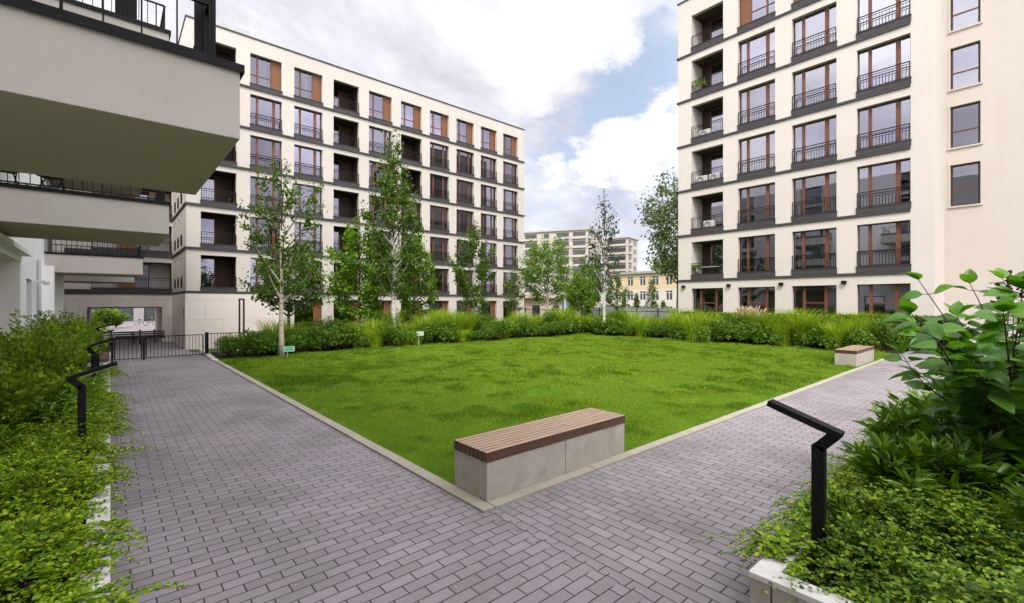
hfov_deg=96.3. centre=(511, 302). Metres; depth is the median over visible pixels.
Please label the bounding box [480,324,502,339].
leafy shrub
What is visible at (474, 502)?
lawn kerb
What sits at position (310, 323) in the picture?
leafy shrub
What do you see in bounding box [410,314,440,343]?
tall grass
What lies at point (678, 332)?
leafy shrub
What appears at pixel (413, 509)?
brick
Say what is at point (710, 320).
tall grass
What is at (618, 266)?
window
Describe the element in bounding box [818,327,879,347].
leafy shrub
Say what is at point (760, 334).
leafy shrub
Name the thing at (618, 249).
window
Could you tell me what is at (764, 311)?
feather grass
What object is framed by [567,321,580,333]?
leafy shrub
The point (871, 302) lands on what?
window
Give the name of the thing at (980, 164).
window
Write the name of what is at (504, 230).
window
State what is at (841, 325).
tall grass
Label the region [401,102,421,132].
window
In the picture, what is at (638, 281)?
school building
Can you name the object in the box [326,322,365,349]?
leafy shrub
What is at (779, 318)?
tall grass
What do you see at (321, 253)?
window
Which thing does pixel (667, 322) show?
fresh shrub
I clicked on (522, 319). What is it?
leafy shrub
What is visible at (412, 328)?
tall grass
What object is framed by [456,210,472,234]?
window
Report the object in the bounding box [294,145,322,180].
window
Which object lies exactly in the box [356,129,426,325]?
birch tree
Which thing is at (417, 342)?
tall grass
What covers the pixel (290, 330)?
tall grass
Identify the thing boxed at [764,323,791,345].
tall grass
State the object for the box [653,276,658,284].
window
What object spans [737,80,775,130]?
window
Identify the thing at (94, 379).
laurel shrub
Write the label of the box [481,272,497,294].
window
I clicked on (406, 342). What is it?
tall grass
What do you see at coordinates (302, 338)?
leafy shrub
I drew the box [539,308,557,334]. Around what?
leafy shrub
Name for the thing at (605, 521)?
side path
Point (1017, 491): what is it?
laurel shrub
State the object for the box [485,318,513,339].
leafy shrub
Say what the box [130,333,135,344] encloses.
lock
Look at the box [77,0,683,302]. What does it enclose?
sky
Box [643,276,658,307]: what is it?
conifer tree
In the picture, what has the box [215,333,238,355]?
leafy shrub
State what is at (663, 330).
leafy shrub
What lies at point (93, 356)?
path lamp
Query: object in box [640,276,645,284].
window
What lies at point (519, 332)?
tall grass
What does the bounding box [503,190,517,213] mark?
window
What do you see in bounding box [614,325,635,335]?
leafy shrub
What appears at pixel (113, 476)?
trailing shoots
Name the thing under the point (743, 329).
leafy shrub
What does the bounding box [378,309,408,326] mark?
tall grass
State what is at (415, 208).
window
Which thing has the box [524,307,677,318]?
bar fence
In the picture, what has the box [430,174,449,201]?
window
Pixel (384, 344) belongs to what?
tall grass
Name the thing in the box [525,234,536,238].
window
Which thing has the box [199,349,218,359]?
raised kerb
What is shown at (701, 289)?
window
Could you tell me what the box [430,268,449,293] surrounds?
window
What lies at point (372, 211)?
window
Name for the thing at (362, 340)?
leafy shrub
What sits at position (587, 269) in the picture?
maple tree
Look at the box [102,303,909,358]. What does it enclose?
ground
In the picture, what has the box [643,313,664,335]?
leafy shrub
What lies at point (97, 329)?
path lamp
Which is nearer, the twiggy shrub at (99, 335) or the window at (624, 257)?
the twiggy shrub at (99, 335)
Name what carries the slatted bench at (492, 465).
on the lawn at (634, 444)
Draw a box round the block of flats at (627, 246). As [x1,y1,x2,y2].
[606,236,638,307]
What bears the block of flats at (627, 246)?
on the ground at (107, 349)
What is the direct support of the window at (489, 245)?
in the apartment building at (312, 120)
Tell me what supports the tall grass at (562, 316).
on the planting bed
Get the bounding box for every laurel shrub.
[0,424,28,447]
[17,389,93,430]
[75,369,106,405]
[836,430,982,516]
[851,398,950,445]
[866,386,951,437]
[892,427,1023,505]
[981,473,1023,531]
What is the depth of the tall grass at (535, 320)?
35.30 m
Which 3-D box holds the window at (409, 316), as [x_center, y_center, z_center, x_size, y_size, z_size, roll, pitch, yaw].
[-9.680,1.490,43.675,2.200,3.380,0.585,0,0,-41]
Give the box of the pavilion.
[524,295,565,317]
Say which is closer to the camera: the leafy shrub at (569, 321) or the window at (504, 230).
the leafy shrub at (569, 321)
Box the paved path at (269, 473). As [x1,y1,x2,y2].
[95,321,647,602]
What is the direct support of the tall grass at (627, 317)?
on the planting bed
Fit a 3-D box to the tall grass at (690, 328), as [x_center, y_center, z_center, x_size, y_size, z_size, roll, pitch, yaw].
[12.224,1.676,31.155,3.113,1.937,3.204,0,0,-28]
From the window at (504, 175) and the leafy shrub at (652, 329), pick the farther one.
the window at (504, 175)
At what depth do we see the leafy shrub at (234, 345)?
21.22 m
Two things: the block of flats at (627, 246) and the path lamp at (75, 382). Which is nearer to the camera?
the path lamp at (75, 382)
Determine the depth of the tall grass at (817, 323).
26.20 m
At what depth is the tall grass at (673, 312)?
34.21 m
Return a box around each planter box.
[0,362,109,602]
[749,489,1022,602]
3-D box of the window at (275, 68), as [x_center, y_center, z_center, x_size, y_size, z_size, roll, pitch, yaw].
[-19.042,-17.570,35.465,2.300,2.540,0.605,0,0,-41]
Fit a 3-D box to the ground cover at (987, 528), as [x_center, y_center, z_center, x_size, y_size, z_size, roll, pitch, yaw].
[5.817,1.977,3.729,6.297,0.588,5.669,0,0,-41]
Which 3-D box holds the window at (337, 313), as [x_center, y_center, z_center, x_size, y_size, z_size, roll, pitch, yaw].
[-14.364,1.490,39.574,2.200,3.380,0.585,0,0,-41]
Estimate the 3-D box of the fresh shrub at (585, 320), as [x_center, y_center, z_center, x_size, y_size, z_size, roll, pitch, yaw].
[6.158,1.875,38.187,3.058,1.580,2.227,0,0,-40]
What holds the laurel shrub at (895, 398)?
on the planter box at (763, 571)
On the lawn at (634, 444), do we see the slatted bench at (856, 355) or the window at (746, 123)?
the slatted bench at (856, 355)
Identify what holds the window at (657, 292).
in the school building at (638, 281)
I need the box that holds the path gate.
[111,334,203,361]
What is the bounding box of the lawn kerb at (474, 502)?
[213,358,884,513]
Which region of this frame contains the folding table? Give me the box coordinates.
[703,266,720,272]
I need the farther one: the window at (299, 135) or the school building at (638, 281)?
the school building at (638, 281)
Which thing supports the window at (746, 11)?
in the apartment building at (860, 155)
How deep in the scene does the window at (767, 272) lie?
31.57 m
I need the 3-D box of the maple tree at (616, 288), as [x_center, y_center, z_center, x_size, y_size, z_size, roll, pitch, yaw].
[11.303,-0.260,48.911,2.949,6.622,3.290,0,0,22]
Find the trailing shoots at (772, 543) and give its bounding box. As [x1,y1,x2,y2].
[692,393,926,594]
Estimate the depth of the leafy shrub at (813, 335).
25.58 m
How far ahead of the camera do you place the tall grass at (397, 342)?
28.12 m
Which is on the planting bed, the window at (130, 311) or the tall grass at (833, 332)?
the tall grass at (833, 332)
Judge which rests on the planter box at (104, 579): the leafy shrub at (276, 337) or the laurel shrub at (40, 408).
the laurel shrub at (40, 408)
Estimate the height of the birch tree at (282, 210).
9.803 m
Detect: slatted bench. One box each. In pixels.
[454,408,624,501]
[834,345,873,366]
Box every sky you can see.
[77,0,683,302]
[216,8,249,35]
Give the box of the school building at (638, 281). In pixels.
[610,270,676,307]
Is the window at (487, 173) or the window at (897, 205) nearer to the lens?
the window at (897, 205)
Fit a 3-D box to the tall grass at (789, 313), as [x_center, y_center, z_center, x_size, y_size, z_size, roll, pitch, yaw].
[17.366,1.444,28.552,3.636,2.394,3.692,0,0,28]
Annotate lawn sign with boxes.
[283,346,294,356]
[416,331,423,335]
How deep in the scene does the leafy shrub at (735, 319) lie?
29.85 m
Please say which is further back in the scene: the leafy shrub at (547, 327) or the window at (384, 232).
the window at (384, 232)
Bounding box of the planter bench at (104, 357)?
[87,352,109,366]
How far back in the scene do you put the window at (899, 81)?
26.43 m
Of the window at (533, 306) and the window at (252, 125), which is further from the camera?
the window at (533, 306)
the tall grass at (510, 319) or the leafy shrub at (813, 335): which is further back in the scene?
the tall grass at (510, 319)
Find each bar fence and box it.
[205,332,258,353]
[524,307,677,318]
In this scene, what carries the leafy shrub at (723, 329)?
on the planting bed
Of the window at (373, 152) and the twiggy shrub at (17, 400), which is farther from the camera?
the window at (373, 152)
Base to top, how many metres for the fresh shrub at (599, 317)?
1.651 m
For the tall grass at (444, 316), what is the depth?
30.98 m
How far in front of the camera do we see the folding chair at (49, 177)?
12.83 m
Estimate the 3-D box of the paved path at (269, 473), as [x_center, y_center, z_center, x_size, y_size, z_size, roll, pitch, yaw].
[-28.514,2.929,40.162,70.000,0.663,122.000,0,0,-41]
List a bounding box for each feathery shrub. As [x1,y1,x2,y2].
[0,437,85,480]
[0,507,85,572]
[797,484,903,532]
[822,510,927,572]
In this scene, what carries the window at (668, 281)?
in the school building at (638, 281)
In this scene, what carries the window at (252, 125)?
in the apartment building at (312, 120)
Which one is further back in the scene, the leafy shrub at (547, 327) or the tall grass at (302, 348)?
the leafy shrub at (547, 327)
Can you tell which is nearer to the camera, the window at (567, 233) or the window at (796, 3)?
the window at (796, 3)
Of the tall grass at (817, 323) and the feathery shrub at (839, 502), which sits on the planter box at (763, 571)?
the feathery shrub at (839, 502)
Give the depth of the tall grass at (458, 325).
30.68 m
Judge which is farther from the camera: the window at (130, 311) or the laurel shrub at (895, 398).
the window at (130, 311)
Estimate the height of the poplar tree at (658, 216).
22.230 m
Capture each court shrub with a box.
[92,308,106,328]
[92,308,120,325]
[103,308,119,312]
[111,311,131,327]
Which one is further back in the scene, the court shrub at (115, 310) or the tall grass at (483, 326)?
the court shrub at (115, 310)
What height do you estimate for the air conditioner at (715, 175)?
0.680 m
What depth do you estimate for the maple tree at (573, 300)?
49.50 m
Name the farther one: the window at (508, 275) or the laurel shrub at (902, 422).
the window at (508, 275)
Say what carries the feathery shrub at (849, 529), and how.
on the planter box at (763, 571)
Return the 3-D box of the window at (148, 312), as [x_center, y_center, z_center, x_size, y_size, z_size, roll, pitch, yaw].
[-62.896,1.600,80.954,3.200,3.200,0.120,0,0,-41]
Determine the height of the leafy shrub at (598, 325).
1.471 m
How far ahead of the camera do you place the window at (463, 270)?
47.75 m
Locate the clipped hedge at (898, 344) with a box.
[679,311,939,350]
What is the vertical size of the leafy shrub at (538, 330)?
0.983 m
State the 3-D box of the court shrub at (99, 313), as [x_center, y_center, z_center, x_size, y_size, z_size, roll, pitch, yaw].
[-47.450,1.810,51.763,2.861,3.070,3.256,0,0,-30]
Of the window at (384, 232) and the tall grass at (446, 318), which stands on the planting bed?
the tall grass at (446, 318)
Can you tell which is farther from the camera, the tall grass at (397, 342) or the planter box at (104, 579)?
the tall grass at (397, 342)
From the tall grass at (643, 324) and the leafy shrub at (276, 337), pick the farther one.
the tall grass at (643, 324)
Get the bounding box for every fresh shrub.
[338,322,366,347]
[573,316,592,332]
[579,315,602,332]
[601,312,623,333]
[650,320,666,336]
[659,316,680,337]
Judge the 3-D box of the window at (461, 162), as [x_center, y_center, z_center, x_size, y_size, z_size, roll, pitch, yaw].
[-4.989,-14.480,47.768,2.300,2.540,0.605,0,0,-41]
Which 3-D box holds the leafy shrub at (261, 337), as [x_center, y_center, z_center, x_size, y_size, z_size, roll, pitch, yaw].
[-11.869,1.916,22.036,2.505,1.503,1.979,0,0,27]
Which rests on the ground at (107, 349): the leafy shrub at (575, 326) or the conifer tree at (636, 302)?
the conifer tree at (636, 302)
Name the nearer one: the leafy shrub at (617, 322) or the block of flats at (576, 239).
the leafy shrub at (617, 322)
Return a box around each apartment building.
[0,0,244,372]
[172,14,524,349]
[677,0,1023,347]
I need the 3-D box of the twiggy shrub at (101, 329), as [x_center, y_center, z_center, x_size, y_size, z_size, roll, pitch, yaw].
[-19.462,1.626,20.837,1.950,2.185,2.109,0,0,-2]
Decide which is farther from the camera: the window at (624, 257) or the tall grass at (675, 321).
the window at (624, 257)
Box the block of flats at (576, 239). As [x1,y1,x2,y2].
[524,228,601,306]
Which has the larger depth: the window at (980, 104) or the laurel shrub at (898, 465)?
the window at (980, 104)
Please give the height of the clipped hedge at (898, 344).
2.081 m
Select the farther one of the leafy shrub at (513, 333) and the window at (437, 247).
the window at (437, 247)
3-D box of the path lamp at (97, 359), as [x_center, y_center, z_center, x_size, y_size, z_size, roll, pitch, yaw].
[-13.723,1.605,15.365,0.585,1.390,0.120,0,0,-41]
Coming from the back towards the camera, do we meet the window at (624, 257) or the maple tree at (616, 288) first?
the window at (624, 257)
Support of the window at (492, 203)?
in the apartment building at (312, 120)
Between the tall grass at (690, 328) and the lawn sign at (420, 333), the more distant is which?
the tall grass at (690, 328)
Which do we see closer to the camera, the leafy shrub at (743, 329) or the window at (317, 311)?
the leafy shrub at (743, 329)
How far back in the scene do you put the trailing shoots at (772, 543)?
4.27 m
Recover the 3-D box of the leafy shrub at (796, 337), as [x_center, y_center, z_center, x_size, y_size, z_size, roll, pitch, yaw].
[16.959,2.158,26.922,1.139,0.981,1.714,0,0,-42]
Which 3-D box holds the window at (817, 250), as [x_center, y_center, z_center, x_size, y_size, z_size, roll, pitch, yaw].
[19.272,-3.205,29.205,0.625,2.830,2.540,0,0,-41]
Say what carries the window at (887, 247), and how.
in the apartment building at (860, 155)
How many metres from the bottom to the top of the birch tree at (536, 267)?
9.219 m
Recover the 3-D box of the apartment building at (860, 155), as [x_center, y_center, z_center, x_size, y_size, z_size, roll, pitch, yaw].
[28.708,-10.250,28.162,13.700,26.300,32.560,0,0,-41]
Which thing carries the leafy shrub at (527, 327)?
on the planting bed
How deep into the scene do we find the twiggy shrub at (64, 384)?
8.66 m
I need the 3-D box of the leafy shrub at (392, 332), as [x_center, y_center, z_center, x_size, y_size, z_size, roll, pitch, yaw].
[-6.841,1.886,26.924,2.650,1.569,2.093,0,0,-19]
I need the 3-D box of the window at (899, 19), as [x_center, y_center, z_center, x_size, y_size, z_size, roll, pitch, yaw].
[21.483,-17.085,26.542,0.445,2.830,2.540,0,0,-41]
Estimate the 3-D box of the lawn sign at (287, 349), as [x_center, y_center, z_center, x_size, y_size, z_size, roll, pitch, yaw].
[-10.477,2.375,21.540,0.500,0.650,0.039,0,0,-33]
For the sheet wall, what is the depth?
59.65 m
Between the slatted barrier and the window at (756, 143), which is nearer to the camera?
the window at (756, 143)
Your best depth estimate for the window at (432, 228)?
45.41 m
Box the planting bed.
[209,330,906,358]
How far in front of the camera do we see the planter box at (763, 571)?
3.64 m
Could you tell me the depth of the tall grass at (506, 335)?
32.81 m
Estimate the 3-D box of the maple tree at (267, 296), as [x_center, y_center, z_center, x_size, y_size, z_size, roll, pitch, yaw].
[-12.789,-0.334,26.091,5.455,6.269,4.653,0,0,6]
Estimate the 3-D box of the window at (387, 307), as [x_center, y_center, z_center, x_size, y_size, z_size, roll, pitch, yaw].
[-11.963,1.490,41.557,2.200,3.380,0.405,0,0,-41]
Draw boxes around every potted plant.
[692,78,706,89]
[692,264,702,273]
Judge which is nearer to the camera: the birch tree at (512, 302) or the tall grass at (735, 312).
the tall grass at (735, 312)
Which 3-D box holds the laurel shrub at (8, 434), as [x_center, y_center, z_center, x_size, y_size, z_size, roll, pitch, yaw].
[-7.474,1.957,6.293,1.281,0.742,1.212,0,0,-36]
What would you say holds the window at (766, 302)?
in the apartment building at (860, 155)
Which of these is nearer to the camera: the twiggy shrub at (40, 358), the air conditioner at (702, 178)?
the twiggy shrub at (40, 358)
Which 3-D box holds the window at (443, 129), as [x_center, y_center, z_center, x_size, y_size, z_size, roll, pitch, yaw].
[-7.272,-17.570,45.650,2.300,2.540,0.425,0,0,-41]
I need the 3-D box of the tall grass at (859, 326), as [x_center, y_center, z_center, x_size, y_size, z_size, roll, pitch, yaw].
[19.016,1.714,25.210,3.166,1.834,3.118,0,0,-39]
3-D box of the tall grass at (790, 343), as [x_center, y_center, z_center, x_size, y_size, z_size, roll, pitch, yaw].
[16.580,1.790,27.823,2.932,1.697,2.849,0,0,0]
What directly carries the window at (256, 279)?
in the apartment building at (312, 120)
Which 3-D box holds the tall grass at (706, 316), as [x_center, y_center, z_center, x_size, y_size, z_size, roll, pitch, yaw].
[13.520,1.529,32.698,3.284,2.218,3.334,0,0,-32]
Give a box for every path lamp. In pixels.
[65,361,117,452]
[85,338,114,376]
[96,323,112,351]
[96,330,113,366]
[766,399,844,559]
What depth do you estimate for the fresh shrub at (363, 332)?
26.24 m
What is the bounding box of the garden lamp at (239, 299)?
[237,298,244,350]
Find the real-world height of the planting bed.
0.038 m
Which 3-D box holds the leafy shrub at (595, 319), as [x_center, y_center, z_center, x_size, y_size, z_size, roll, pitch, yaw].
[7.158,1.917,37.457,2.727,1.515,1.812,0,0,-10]
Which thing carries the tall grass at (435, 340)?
on the planting bed
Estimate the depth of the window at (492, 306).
50.22 m
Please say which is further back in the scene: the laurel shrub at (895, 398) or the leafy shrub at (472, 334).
the leafy shrub at (472, 334)
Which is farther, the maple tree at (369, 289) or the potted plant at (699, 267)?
the potted plant at (699, 267)
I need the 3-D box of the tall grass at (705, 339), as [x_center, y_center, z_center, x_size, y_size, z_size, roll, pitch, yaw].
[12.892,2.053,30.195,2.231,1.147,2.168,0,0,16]
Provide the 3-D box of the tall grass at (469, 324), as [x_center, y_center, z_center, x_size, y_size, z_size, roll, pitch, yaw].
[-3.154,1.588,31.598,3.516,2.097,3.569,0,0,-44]
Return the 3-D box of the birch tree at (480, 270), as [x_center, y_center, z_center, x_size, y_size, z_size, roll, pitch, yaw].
[-3.051,-1.787,33.258,3.650,9.075,3.397,0,0,-21]
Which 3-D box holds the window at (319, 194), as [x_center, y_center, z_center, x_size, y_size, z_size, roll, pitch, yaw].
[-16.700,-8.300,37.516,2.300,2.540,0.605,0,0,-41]
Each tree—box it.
[228,154,327,356]
[233,241,334,327]
[322,216,390,328]
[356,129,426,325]
[388,226,440,325]
[444,216,496,316]
[500,265,528,312]
[508,231,575,309]
[562,271,601,315]
[568,251,608,308]
[580,188,622,334]
[607,270,632,314]
[621,291,629,307]
[632,293,640,307]
[634,167,677,307]
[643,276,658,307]
[648,252,675,270]
[661,300,667,307]
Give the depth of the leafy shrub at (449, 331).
29.20 m
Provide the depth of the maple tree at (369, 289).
29.89 m
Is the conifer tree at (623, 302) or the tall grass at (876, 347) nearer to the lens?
the tall grass at (876, 347)
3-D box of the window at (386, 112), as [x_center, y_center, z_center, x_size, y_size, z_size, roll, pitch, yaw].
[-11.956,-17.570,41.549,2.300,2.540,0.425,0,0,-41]
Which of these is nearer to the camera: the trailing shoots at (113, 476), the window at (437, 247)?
the trailing shoots at (113, 476)
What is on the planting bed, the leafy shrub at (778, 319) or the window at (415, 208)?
the leafy shrub at (778, 319)
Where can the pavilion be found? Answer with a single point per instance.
(529, 303)
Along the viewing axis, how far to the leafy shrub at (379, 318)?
28.26 m
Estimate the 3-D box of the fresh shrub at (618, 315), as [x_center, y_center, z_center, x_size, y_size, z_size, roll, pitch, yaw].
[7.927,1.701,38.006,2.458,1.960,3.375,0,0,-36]
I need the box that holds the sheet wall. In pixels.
[563,307,677,322]
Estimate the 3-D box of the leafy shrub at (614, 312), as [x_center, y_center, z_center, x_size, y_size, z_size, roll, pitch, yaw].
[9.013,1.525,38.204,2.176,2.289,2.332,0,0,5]
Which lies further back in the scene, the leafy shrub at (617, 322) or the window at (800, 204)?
the leafy shrub at (617, 322)
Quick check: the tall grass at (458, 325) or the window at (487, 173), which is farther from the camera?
the window at (487, 173)
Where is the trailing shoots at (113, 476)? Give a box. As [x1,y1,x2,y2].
[63,364,189,602]
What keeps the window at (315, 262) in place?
in the apartment building at (312, 120)
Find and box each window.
[109,308,133,320]
[144,308,154,320]
[250,54,282,94]
[250,95,282,133]
[250,136,282,173]
[250,177,281,211]
[250,217,279,251]
[250,258,278,291]
[294,68,322,105]
[294,107,322,142]
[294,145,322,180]
[294,184,322,217]
[294,222,322,254]
[296,300,320,328]
[299,262,322,291]
[334,300,357,325]
[368,161,386,190]
[369,92,392,124]
[369,127,391,157]
[369,196,390,225]
[370,232,391,258]
[371,300,390,325]
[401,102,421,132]
[402,203,421,229]
[402,301,419,327]
[430,111,449,140]
[430,143,449,171]
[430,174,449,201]
[430,205,449,232]
[430,237,449,263]
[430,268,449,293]
[430,301,446,315]
[456,120,474,147]
[456,150,473,176]
[456,180,473,205]
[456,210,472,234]
[456,240,472,264]
[456,270,471,294]
[457,301,471,313]
[481,127,496,153]
[481,156,496,181]
[481,185,496,209]
[481,214,496,238]
[481,242,497,266]
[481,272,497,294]
[481,301,494,319]
[503,134,517,159]
[503,162,517,186]
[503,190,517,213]
[503,217,517,240]
[503,245,517,267]
[503,272,516,294]
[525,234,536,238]
[532,305,539,317]
[557,232,568,236]
[573,231,585,235]
[573,241,585,245]
[573,250,585,254]
[573,260,584,263]
[607,239,625,244]
[607,248,625,252]
[607,256,625,260]
[607,265,625,268]
[628,277,632,285]
[628,292,632,299]
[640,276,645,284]
[640,291,645,299]
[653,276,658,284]
[653,291,658,299]
[666,275,671,284]
[666,291,671,299]
[694,288,722,312]
[737,0,775,32]
[737,29,775,81]
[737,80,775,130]
[737,132,774,179]
[737,183,774,228]
[737,234,775,276]
[740,287,774,312]
[791,0,811,8]
[791,4,836,62]
[791,60,836,115]
[791,116,836,168]
[791,172,836,221]
[791,228,836,274]
[794,285,835,313]
[856,0,911,39]
[856,35,911,97]
[856,97,911,155]
[856,159,911,213]
[856,220,911,272]
[858,283,910,337]
[948,0,982,33]
[948,38,982,91]
[948,98,982,149]
[948,159,982,208]
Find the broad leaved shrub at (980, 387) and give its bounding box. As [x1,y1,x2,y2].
[881,268,1023,510]
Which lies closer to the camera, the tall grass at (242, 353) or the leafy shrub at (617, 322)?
the tall grass at (242, 353)
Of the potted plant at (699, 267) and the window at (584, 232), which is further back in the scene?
the window at (584, 232)
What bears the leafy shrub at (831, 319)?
on the planting bed
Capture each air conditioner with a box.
[696,175,707,181]
[699,128,710,135]
[703,220,715,227]
[709,172,721,179]
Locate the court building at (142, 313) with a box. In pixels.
[92,308,154,321]
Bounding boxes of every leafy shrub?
[213,335,259,357]
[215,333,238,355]
[237,328,278,356]
[246,332,286,355]
[284,327,322,351]
[291,317,325,347]
[292,325,336,350]
[317,315,345,346]
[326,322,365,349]
[346,335,370,347]
[360,311,397,327]
[374,322,418,346]
[411,320,446,343]
[430,320,457,341]
[461,310,489,338]
[465,330,483,340]
[480,312,498,323]
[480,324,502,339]
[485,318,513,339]
[509,323,522,337]
[510,320,537,336]
[515,315,532,336]
[528,326,542,336]
[538,320,557,335]
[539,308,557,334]
[544,318,572,335]
[548,317,573,334]
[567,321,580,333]
[583,317,601,332]
[591,317,628,335]
[591,318,618,334]
[608,308,627,333]
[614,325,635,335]
[641,324,661,337]
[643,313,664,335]
[657,324,674,337]
[667,325,687,338]
[692,318,735,342]
[726,312,749,341]
[732,320,761,343]
[746,326,786,344]
[767,312,789,324]
[787,332,809,346]
[800,326,829,347]
[812,312,848,326]
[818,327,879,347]
[865,316,904,350]
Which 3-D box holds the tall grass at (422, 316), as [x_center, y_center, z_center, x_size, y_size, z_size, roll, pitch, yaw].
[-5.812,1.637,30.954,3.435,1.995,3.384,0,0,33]
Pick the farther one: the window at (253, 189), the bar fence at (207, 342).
the window at (253, 189)
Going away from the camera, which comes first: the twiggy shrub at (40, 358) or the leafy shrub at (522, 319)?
the twiggy shrub at (40, 358)
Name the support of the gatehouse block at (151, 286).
on the ground at (107, 349)
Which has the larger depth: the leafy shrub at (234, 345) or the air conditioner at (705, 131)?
the air conditioner at (705, 131)
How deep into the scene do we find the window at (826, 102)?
29.02 m
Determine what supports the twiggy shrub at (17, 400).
on the planter box at (104, 579)
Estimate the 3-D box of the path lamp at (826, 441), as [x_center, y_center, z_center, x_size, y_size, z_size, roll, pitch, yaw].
[2.607,1.605,4.096,0.120,1.390,0.585,0,0,-41]
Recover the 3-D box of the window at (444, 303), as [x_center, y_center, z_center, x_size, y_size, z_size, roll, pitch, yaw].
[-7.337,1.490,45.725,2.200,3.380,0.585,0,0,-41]
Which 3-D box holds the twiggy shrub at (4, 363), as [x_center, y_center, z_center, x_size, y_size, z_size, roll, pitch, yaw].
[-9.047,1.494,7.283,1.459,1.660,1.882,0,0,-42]
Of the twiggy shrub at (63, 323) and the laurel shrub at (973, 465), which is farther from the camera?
the twiggy shrub at (63, 323)
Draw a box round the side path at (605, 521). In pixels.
[484,347,961,602]
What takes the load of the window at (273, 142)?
in the apartment building at (312, 120)
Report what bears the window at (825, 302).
in the apartment building at (860, 155)
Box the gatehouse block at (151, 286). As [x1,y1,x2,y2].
[64,188,172,341]
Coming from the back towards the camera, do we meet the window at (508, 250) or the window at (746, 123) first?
the window at (508, 250)
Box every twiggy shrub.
[0,309,75,366]
[0,322,92,381]
[0,354,12,380]
[0,363,62,429]
[14,364,99,406]
[16,322,98,379]
[25,312,88,331]
[33,309,99,340]
[56,316,108,370]
[74,315,117,344]
[82,317,110,340]
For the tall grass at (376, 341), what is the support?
on the planting bed
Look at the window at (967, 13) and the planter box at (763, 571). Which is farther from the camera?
the window at (967, 13)
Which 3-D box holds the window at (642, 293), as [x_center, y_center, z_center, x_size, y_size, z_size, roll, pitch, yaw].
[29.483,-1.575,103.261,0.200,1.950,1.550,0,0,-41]
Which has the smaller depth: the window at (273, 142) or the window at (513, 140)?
the window at (273, 142)
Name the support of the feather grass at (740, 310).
on the planting bed
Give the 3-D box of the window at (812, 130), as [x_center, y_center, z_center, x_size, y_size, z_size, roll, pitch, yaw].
[19.272,-10.145,29.205,0.625,2.830,2.540,0,0,-41]
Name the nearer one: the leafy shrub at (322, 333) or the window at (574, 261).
the leafy shrub at (322, 333)
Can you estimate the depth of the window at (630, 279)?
105.62 m
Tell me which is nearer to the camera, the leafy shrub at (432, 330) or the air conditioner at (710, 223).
the leafy shrub at (432, 330)
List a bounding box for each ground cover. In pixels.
[0,371,145,602]
[744,460,1023,602]
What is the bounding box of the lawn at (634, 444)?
[219,334,892,484]
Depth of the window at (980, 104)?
26.75 m
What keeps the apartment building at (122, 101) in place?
on the ground at (107, 349)
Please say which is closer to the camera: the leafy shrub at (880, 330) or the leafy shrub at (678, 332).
the leafy shrub at (880, 330)
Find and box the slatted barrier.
[107,329,164,345]
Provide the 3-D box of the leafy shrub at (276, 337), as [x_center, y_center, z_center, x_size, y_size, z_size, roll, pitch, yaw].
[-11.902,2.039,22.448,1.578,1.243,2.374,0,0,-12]
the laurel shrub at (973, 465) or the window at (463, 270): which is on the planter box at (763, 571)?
the laurel shrub at (973, 465)
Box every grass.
[236,333,254,354]
[254,317,297,351]
[273,322,308,348]
[274,325,307,343]
[289,326,311,350]
[345,321,376,345]
[359,328,383,347]
[360,317,389,345]
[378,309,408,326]
[381,338,392,345]
[386,322,407,344]
[395,322,421,343]
[399,331,416,345]
[407,312,441,323]
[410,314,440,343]
[411,329,425,344]
[422,321,444,342]
[423,307,457,321]
[426,310,462,341]
[436,313,474,340]
[453,312,482,339]
[454,329,469,341]
[480,320,495,338]
[495,316,518,323]
[499,324,514,338]
[503,310,532,332]
[508,320,526,336]
[521,313,547,335]
[544,306,576,333]
[568,314,582,333]
[615,310,648,323]
[626,313,654,336]
[660,306,697,319]
[664,313,691,338]
[673,313,710,341]
[686,309,718,324]
[693,312,732,340]
[694,326,714,341]
[722,310,770,320]
[729,307,750,341]
[731,305,767,341]
[744,313,771,342]
[747,308,766,321]
[751,313,788,343]
[760,307,815,324]
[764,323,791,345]
[765,319,801,345]
[773,308,827,346]
[797,313,849,347]
[810,321,860,349]
[821,317,856,334]
[823,310,888,329]
[835,318,882,343]
[852,312,891,349]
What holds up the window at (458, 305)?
in the apartment building at (312, 120)
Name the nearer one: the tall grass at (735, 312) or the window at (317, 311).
the tall grass at (735, 312)
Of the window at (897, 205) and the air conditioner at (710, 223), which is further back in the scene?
the air conditioner at (710, 223)
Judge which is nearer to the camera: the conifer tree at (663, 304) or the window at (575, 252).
the conifer tree at (663, 304)
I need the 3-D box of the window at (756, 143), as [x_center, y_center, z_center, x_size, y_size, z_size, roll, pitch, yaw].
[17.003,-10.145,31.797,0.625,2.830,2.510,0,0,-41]
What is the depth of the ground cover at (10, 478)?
4.70 m
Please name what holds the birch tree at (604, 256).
on the planting bed
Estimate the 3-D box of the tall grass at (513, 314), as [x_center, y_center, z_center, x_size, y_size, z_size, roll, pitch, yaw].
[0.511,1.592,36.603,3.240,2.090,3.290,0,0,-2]
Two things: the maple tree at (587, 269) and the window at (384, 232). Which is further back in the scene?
the maple tree at (587, 269)

